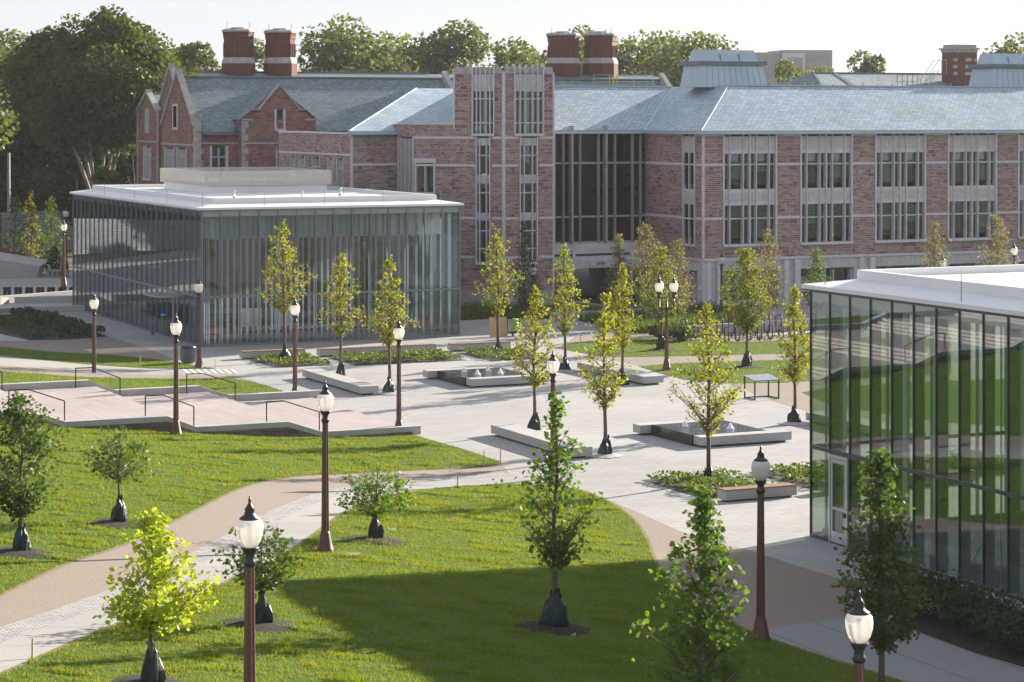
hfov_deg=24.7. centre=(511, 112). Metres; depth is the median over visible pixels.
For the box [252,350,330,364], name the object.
ground cover
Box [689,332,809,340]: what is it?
ground cover
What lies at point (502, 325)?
plywood sheet
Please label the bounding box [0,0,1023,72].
sky
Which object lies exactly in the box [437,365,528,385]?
fountain
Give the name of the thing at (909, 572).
shrub
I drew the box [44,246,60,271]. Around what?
tree
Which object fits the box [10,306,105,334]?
hedge foliage
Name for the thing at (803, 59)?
tower block
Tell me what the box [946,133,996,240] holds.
window
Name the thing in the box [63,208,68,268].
street lamp
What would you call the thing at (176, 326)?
street lamp
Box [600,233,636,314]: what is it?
birch tree
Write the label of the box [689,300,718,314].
shrub
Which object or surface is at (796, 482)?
planting bed
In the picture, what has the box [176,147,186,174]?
window
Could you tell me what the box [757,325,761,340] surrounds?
bike rack
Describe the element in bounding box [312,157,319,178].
window
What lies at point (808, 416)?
concrete bench
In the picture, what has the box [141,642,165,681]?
watering bag
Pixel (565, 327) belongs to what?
plaza tree
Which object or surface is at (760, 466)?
street lamp
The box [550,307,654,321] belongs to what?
wall
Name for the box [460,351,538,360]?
planting bed
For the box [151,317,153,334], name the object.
keypad post
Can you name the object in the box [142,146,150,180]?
window
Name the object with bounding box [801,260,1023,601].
glass pavilion
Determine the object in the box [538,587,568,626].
watering bag
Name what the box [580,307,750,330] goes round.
ground cover
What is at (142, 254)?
glass pavilion
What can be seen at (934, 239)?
birch tree
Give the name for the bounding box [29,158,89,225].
understorey tree
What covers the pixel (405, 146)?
window
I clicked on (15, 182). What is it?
understorey tree
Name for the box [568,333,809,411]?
path
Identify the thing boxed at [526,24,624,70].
tall tree
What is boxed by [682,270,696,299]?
ground window
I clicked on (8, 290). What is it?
dock post
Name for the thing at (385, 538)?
mulch
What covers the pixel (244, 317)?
whiteboard
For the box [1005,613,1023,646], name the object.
shrub
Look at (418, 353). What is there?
ground cover
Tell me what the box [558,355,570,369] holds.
watering bag
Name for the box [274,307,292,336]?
whiteboard
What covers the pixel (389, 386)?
watering bag
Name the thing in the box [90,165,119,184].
understorey tree
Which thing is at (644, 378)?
concrete bench
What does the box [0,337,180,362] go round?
path
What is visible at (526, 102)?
tower window
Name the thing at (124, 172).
understorey tree
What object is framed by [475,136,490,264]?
tower window
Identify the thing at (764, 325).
bike rack
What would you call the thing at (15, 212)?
tree
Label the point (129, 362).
lawn
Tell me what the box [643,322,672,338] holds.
shrub
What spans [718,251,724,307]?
street lamp
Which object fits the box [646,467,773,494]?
ground cover
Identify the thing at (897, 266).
ground window
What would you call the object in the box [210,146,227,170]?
window
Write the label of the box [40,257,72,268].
road
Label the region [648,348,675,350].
mulch
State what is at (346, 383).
concrete bench
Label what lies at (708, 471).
watering bag
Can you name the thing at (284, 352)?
watering bag
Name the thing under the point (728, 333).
bike rack
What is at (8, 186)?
utility pole
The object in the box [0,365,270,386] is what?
path
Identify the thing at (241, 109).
gabled building
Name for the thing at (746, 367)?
mulch
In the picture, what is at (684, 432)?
fountain
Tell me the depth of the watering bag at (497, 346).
141.36 m
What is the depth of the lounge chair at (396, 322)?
152.65 m
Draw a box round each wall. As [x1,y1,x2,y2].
[0,210,71,251]
[0,252,48,278]
[0,290,71,301]
[0,297,8,303]
[0,307,14,313]
[14,295,71,302]
[30,305,84,311]
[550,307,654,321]
[574,301,604,308]
[682,318,809,336]
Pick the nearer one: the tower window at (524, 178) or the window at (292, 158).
the tower window at (524, 178)
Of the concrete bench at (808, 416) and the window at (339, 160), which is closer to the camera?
the concrete bench at (808, 416)
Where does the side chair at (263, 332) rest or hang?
on the glass pavilion at (142, 254)
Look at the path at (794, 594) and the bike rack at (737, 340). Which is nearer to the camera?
the path at (794, 594)
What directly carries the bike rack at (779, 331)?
on the path at (786, 394)
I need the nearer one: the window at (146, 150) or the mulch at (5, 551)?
the mulch at (5, 551)
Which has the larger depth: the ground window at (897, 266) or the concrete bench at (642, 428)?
the ground window at (897, 266)
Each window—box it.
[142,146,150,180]
[164,147,173,167]
[172,104,177,129]
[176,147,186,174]
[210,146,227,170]
[274,109,285,130]
[290,156,294,168]
[299,156,304,177]
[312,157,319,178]
[327,157,332,185]
[337,158,342,186]
[397,136,424,192]
[414,163,435,194]
[471,64,495,136]
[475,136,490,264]
[512,64,544,136]
[519,136,537,264]
[681,134,694,246]
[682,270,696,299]
[721,134,777,246]
[723,269,775,299]
[800,134,853,244]
[801,267,851,296]
[875,133,926,242]
[876,265,924,268]
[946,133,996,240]
[948,262,993,266]
[1018,133,1023,238]
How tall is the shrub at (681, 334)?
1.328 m
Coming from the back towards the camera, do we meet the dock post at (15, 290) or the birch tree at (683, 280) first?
the dock post at (15, 290)
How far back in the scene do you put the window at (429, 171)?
177.32 m
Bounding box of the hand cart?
[507,314,520,335]
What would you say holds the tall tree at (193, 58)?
on the ground at (841, 273)
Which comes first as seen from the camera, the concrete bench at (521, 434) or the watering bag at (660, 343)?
the concrete bench at (521, 434)
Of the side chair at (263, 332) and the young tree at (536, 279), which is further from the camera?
the young tree at (536, 279)
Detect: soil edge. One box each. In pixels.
[0,461,500,595]
[0,483,545,673]
[576,489,905,681]
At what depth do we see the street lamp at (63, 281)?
184.90 m
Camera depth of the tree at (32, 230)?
222.22 m
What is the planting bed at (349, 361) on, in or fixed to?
on the plaza
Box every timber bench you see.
[239,348,304,358]
[316,343,435,356]
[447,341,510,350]
[717,482,796,501]
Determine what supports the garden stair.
on the plaza
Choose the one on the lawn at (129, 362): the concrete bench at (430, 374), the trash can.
the trash can
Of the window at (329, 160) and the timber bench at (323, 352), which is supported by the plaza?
the timber bench at (323, 352)
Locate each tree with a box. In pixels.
[0,3,187,189]
[0,28,30,54]
[0,42,21,149]
[0,50,63,202]
[0,92,112,213]
[0,148,27,211]
[0,197,29,255]
[0,391,73,530]
[10,130,224,205]
[17,190,45,257]
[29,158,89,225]
[34,196,69,265]
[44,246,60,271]
[77,425,159,494]
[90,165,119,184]
[92,507,219,660]
[115,146,136,183]
[169,40,224,166]
[210,521,312,597]
[253,38,265,70]
[255,219,317,348]
[296,13,422,71]
[317,252,365,364]
[334,448,416,518]
[355,254,419,379]
[356,32,414,71]
[382,19,535,73]
[472,223,526,343]
[491,36,545,66]
[492,390,608,598]
[503,284,562,415]
[506,220,542,318]
[525,271,547,309]
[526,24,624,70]
[543,243,590,357]
[572,292,638,440]
[579,29,688,82]
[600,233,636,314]
[601,263,641,374]
[621,29,738,86]
[626,220,668,320]
[627,484,760,681]
[635,242,694,336]
[663,239,700,317]
[665,301,748,468]
[714,247,778,355]
[751,227,788,320]
[767,59,803,84]
[772,283,809,409]
[796,65,834,77]
[800,246,831,307]
[831,447,939,681]
[846,49,885,72]
[915,221,953,267]
[968,214,1019,265]
[982,32,1023,53]
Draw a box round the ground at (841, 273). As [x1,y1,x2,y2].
[12,150,982,286]
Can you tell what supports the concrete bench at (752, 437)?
on the plaza
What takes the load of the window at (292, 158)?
in the brick building at (727, 153)
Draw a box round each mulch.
[0,546,56,558]
[90,518,143,528]
[106,674,181,681]
[220,618,300,632]
[342,535,408,545]
[515,620,590,635]
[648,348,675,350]
[730,365,762,368]
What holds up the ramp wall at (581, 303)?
on the plaza
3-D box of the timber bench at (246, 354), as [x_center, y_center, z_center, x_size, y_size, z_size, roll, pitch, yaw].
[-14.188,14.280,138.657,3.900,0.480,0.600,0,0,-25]
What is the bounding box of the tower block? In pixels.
[754,50,831,84]
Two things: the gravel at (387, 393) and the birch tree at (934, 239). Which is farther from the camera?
the birch tree at (934, 239)
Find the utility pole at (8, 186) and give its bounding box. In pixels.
[7,153,10,250]
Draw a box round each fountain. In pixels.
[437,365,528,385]
[651,420,765,445]
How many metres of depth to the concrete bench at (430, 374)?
127.54 m
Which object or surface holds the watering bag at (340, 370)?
on the plaza
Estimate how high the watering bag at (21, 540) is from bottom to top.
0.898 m
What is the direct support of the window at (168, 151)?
in the gabled building at (241, 109)
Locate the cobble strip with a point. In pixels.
(20, 627)
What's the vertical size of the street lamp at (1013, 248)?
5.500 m
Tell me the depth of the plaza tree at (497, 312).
141.38 m
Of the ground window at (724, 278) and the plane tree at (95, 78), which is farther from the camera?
the plane tree at (95, 78)
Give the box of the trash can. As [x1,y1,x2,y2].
[180,345,195,362]
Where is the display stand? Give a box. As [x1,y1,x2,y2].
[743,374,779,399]
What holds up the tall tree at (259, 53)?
on the ground at (841, 273)
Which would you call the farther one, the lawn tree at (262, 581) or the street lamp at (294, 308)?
the street lamp at (294, 308)
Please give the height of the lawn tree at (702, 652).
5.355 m
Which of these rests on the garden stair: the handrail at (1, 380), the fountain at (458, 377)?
the handrail at (1, 380)
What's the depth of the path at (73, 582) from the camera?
71.53 m
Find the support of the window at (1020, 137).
in the brick building at (727, 153)
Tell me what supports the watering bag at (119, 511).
on the mulch at (108, 522)
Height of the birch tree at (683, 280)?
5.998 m
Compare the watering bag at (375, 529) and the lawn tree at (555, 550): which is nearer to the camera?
the lawn tree at (555, 550)
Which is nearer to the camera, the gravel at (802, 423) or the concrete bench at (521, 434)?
the concrete bench at (521, 434)
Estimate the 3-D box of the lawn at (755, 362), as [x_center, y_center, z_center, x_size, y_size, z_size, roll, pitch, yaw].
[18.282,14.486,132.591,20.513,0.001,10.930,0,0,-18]
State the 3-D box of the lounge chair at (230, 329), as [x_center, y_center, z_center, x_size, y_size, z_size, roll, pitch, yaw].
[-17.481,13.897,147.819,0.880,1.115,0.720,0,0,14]
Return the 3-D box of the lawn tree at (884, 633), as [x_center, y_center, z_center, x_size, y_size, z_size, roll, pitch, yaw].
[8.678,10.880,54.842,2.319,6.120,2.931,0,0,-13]
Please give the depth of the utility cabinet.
205.52 m
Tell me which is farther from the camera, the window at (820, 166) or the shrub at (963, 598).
the window at (820, 166)
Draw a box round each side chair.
[260,328,268,339]
[280,327,288,339]
[299,327,307,338]
[317,326,324,338]
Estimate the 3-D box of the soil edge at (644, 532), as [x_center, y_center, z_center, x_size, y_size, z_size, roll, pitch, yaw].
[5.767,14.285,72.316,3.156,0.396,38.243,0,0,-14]
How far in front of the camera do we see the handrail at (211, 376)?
114.83 m
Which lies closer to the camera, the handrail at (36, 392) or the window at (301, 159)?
the handrail at (36, 392)
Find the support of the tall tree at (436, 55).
on the ground at (841, 273)
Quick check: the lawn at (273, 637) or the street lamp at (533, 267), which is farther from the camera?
the street lamp at (533, 267)
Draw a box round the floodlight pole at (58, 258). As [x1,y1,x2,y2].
[57,255,65,280]
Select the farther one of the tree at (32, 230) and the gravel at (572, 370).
the tree at (32, 230)
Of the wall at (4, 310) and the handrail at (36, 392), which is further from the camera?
the wall at (4, 310)
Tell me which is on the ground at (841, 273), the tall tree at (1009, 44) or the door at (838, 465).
the tall tree at (1009, 44)
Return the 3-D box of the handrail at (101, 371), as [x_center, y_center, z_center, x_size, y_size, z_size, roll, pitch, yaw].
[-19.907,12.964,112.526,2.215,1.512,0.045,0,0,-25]
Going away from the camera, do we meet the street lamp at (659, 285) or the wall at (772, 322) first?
the street lamp at (659, 285)
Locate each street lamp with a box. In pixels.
[61,221,66,288]
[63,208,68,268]
[89,293,98,372]
[170,314,181,434]
[194,277,203,367]
[236,496,263,681]
[290,298,299,390]
[317,380,333,551]
[393,319,403,425]
[529,263,536,316]
[547,351,558,477]
[655,275,677,370]
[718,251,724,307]
[751,445,769,640]
[845,590,872,681]
[1011,243,1017,264]
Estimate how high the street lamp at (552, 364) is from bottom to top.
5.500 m
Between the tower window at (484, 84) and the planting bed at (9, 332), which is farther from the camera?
the tower window at (484, 84)
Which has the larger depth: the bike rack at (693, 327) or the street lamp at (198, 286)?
the bike rack at (693, 327)
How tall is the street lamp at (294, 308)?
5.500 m
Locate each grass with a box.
[460,299,603,319]
[578,300,735,332]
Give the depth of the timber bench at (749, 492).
87.70 m
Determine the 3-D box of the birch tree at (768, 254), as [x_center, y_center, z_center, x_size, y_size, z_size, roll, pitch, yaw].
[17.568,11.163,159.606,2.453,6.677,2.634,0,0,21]
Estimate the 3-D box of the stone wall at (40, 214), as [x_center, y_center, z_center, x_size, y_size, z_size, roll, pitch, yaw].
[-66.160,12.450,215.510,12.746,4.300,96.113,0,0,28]
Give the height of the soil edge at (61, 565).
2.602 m
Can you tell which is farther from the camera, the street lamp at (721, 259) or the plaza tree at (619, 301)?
the street lamp at (721, 259)
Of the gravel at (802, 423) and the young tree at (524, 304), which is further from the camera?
the young tree at (524, 304)
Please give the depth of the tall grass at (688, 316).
160.51 m
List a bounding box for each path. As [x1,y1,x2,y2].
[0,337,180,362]
[0,355,271,384]
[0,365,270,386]
[0,463,508,626]
[0,475,548,671]
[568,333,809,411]
[575,487,876,629]
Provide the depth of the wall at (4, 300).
177.39 m
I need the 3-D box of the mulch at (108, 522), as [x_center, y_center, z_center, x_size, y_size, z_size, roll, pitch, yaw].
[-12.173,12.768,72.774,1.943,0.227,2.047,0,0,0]
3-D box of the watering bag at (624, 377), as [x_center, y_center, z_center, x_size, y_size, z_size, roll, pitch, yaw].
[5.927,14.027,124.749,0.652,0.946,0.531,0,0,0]
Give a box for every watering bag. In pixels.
[12,521,31,550]
[110,494,127,521]
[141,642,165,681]
[255,590,272,622]
[278,344,290,359]
[336,362,346,375]
[368,514,383,537]
[382,376,394,391]
[495,341,500,349]
[527,412,541,429]
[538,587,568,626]
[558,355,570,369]
[597,434,612,454]
[617,367,628,384]
[656,334,664,347]
[703,463,713,482]
[741,351,752,365]
[787,404,800,421]
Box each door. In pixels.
[172,292,177,337]
[829,453,848,546]
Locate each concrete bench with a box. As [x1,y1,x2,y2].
[302,368,378,394]
[423,367,492,378]
[466,374,548,386]
[491,424,591,457]
[577,361,663,384]
[633,419,705,434]
[694,429,791,446]
[806,412,809,420]
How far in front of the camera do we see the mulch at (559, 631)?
60.98 m
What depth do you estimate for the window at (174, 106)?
210.06 m
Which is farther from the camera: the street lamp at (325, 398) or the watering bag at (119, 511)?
the watering bag at (119, 511)
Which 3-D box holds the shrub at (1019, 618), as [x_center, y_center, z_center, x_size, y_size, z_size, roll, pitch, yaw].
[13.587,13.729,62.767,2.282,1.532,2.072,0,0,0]
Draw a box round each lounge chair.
[205,324,218,342]
[229,323,243,341]
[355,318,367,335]
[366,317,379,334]
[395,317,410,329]
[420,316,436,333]
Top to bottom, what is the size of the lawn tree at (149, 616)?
3.840 m
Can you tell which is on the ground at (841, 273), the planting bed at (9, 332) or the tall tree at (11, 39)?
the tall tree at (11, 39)
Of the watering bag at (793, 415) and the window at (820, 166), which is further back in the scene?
the window at (820, 166)
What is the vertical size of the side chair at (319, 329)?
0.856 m
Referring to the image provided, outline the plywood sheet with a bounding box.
[489,317,507,336]
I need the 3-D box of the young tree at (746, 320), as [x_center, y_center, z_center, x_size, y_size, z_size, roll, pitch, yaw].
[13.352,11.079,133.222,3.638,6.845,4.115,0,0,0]
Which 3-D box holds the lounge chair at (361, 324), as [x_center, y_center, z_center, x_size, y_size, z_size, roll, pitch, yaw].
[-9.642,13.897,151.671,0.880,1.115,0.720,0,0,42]
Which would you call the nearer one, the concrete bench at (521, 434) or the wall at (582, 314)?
the concrete bench at (521, 434)
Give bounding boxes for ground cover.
[0,314,62,337]
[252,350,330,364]
[331,347,463,363]
[460,345,539,358]
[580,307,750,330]
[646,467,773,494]
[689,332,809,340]
[770,461,809,484]
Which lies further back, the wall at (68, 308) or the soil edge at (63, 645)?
the wall at (68, 308)
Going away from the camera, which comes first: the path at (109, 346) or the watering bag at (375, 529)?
the watering bag at (375, 529)
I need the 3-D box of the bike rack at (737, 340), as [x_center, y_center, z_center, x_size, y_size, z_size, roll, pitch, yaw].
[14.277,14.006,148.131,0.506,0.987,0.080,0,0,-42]
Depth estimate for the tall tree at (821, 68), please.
419.11 m
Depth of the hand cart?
151.98 m
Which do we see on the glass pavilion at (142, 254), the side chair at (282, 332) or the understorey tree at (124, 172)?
the side chair at (282, 332)
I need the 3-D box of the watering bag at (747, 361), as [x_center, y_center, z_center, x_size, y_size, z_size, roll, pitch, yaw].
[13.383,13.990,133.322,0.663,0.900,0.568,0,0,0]
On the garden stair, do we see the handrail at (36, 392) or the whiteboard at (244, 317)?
the handrail at (36, 392)
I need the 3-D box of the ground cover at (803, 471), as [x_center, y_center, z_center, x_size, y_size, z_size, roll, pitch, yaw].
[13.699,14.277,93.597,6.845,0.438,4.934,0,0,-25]
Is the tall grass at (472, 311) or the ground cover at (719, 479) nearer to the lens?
the ground cover at (719, 479)
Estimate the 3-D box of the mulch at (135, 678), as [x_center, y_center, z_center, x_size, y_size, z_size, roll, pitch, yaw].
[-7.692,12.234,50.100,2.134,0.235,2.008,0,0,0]
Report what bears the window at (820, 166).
in the brick building at (727, 153)
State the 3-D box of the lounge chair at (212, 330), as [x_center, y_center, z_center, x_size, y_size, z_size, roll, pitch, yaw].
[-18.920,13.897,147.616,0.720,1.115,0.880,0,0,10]
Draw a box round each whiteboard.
[242,308,261,337]
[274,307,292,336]
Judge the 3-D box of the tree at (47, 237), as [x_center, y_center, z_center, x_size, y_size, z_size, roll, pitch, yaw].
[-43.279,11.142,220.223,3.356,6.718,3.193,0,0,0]
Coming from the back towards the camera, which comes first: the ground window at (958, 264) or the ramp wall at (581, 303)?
the ground window at (958, 264)
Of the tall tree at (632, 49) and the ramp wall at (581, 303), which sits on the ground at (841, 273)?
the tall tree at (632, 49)
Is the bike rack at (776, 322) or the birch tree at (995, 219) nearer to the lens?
the bike rack at (776, 322)
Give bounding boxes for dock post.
[3,287,6,295]
[7,287,10,294]
[14,287,17,294]
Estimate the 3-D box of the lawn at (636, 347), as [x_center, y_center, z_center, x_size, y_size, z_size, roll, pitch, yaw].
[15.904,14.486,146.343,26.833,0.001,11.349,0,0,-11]
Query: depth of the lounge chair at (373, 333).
152.48 m
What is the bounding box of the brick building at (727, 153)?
[278,50,1023,305]
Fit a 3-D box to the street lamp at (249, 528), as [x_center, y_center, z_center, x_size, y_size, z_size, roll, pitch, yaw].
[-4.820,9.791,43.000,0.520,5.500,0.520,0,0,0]
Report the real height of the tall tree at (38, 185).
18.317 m
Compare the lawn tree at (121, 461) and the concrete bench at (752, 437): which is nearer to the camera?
the lawn tree at (121, 461)
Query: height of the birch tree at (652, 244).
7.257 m
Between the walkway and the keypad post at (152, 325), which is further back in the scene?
the keypad post at (152, 325)
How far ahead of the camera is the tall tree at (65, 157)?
248.81 m
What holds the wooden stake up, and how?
on the lawn at (273, 637)
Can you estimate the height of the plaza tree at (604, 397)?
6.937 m
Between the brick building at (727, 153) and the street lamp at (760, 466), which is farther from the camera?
the brick building at (727, 153)
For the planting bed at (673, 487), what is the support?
on the plaza
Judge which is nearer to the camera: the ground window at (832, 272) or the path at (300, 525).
the path at (300, 525)
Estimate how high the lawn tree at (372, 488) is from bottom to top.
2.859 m
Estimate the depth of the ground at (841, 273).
216.87 m
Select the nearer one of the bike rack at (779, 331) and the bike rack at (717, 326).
the bike rack at (779, 331)
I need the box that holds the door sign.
[160,309,163,335]
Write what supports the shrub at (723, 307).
on the planting bed
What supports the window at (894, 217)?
in the brick building at (727, 153)
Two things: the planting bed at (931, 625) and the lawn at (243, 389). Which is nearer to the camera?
the planting bed at (931, 625)
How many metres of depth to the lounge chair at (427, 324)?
153.18 m
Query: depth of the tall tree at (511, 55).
298.72 m
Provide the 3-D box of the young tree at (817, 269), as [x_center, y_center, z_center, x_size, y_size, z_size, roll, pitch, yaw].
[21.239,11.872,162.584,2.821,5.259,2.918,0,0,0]
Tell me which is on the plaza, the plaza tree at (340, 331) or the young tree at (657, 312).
the plaza tree at (340, 331)
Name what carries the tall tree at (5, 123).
on the ground at (841, 273)
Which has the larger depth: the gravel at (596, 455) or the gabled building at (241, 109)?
the gabled building at (241, 109)
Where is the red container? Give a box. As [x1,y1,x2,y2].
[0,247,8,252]
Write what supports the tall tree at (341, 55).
on the ground at (841, 273)
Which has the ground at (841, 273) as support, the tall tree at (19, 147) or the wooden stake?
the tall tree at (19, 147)
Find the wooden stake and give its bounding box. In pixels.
[31,638,33,657]
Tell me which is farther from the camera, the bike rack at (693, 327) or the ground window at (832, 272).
the ground window at (832, 272)
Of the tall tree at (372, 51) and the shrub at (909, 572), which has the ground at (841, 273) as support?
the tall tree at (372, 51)
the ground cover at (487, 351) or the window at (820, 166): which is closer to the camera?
the ground cover at (487, 351)
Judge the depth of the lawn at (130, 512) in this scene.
86.76 m
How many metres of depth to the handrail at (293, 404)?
103.87 m
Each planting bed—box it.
[0,314,107,339]
[250,359,331,367]
[330,353,463,365]
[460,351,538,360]
[644,474,747,497]
[750,469,809,488]
[885,600,1023,666]
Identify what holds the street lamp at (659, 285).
on the lawn at (755, 362)
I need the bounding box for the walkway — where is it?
[768,612,1023,681]
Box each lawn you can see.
[0,347,213,368]
[0,371,281,393]
[0,425,498,591]
[0,484,900,681]
[556,338,809,356]
[640,359,809,382]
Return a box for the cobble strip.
[0,472,514,642]
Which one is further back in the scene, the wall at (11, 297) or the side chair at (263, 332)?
the wall at (11, 297)
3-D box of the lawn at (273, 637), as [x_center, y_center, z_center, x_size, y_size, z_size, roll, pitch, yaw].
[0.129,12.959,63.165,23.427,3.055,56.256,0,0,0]
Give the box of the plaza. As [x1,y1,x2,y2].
[0,269,1023,620]
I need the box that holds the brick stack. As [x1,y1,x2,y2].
[939,45,979,85]
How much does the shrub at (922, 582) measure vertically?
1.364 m
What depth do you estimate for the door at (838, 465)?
78.53 m
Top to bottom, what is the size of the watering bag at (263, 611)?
0.893 m
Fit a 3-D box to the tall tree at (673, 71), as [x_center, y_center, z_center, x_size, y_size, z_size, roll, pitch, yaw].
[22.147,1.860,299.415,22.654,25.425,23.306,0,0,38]
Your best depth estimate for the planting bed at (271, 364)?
134.72 m
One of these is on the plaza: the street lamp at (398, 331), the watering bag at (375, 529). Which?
the street lamp at (398, 331)
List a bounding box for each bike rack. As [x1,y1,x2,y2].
[692,318,698,338]
[716,317,722,336]
[724,327,729,341]
[728,316,734,336]
[735,327,739,341]
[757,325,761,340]
[764,315,770,334]
[768,325,772,339]
[775,314,781,334]
[778,324,783,339]
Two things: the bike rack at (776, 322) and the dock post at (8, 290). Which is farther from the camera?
the dock post at (8, 290)
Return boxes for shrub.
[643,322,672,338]
[668,320,695,340]
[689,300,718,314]
[716,301,750,314]
[857,557,935,604]
[898,566,959,614]
[912,568,980,624]
[922,574,1012,634]
[953,582,1023,646]
[974,600,1023,652]
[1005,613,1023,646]
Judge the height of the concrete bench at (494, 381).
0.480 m
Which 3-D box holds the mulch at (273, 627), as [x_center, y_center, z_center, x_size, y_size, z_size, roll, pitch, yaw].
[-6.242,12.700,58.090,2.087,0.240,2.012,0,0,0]
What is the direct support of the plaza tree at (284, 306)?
on the planting bed at (271, 364)
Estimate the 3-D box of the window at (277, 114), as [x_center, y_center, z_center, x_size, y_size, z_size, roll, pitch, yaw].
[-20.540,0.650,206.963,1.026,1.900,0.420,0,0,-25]
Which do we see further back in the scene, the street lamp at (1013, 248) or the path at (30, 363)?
the street lamp at (1013, 248)
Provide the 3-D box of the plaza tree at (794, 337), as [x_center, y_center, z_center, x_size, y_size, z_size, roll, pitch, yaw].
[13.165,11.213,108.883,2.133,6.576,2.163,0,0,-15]
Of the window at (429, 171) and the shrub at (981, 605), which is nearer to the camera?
the shrub at (981, 605)
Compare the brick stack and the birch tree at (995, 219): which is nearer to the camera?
the birch tree at (995, 219)
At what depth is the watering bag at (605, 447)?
98.74 m
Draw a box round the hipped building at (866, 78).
[779,60,951,85]
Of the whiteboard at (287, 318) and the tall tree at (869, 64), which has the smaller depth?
the whiteboard at (287, 318)
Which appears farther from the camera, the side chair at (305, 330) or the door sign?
the door sign
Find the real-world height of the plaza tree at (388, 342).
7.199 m
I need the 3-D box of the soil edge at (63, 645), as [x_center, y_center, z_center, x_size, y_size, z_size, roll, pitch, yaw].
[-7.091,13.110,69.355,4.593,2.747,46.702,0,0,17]
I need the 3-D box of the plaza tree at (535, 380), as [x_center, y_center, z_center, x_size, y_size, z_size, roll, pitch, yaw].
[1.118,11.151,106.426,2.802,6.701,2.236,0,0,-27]
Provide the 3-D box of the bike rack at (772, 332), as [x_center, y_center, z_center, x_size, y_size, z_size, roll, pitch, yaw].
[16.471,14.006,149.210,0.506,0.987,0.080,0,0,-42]
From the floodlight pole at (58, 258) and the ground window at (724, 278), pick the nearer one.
the ground window at (724, 278)
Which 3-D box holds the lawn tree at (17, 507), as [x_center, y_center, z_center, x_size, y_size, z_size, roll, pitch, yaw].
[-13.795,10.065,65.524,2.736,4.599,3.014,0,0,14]
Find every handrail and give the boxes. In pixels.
[0,371,2,389]
[8,389,64,420]
[75,367,120,395]
[145,395,193,425]
[186,373,235,399]
[266,400,319,430]
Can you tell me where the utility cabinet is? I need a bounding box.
[47,269,68,277]
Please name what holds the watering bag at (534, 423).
on the plaza
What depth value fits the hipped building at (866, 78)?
243.05 m
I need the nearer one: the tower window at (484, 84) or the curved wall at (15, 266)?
the tower window at (484, 84)
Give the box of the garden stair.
[0,379,420,436]
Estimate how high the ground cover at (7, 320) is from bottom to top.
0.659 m
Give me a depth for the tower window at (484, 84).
175.51 m
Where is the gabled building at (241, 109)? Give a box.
[136,23,671,191]
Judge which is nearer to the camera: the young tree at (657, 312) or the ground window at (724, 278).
the young tree at (657, 312)
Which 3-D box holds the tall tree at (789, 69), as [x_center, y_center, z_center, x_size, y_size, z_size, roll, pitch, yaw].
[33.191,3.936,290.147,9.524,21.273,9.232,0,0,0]
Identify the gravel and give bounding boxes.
[374,391,403,394]
[557,369,578,371]
[589,453,622,457]
[777,421,809,425]
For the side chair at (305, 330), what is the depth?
148.91 m
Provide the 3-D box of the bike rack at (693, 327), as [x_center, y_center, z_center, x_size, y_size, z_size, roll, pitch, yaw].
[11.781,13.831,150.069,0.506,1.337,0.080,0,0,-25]
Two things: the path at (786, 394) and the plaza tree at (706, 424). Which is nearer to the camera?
the plaza tree at (706, 424)
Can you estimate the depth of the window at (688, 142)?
176.75 m
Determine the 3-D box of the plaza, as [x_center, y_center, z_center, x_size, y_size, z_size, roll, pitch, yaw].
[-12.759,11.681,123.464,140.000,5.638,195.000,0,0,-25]
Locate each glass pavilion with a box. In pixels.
[69,167,463,346]
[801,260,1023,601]
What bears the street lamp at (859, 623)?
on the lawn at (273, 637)
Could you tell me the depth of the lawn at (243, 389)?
122.75 m

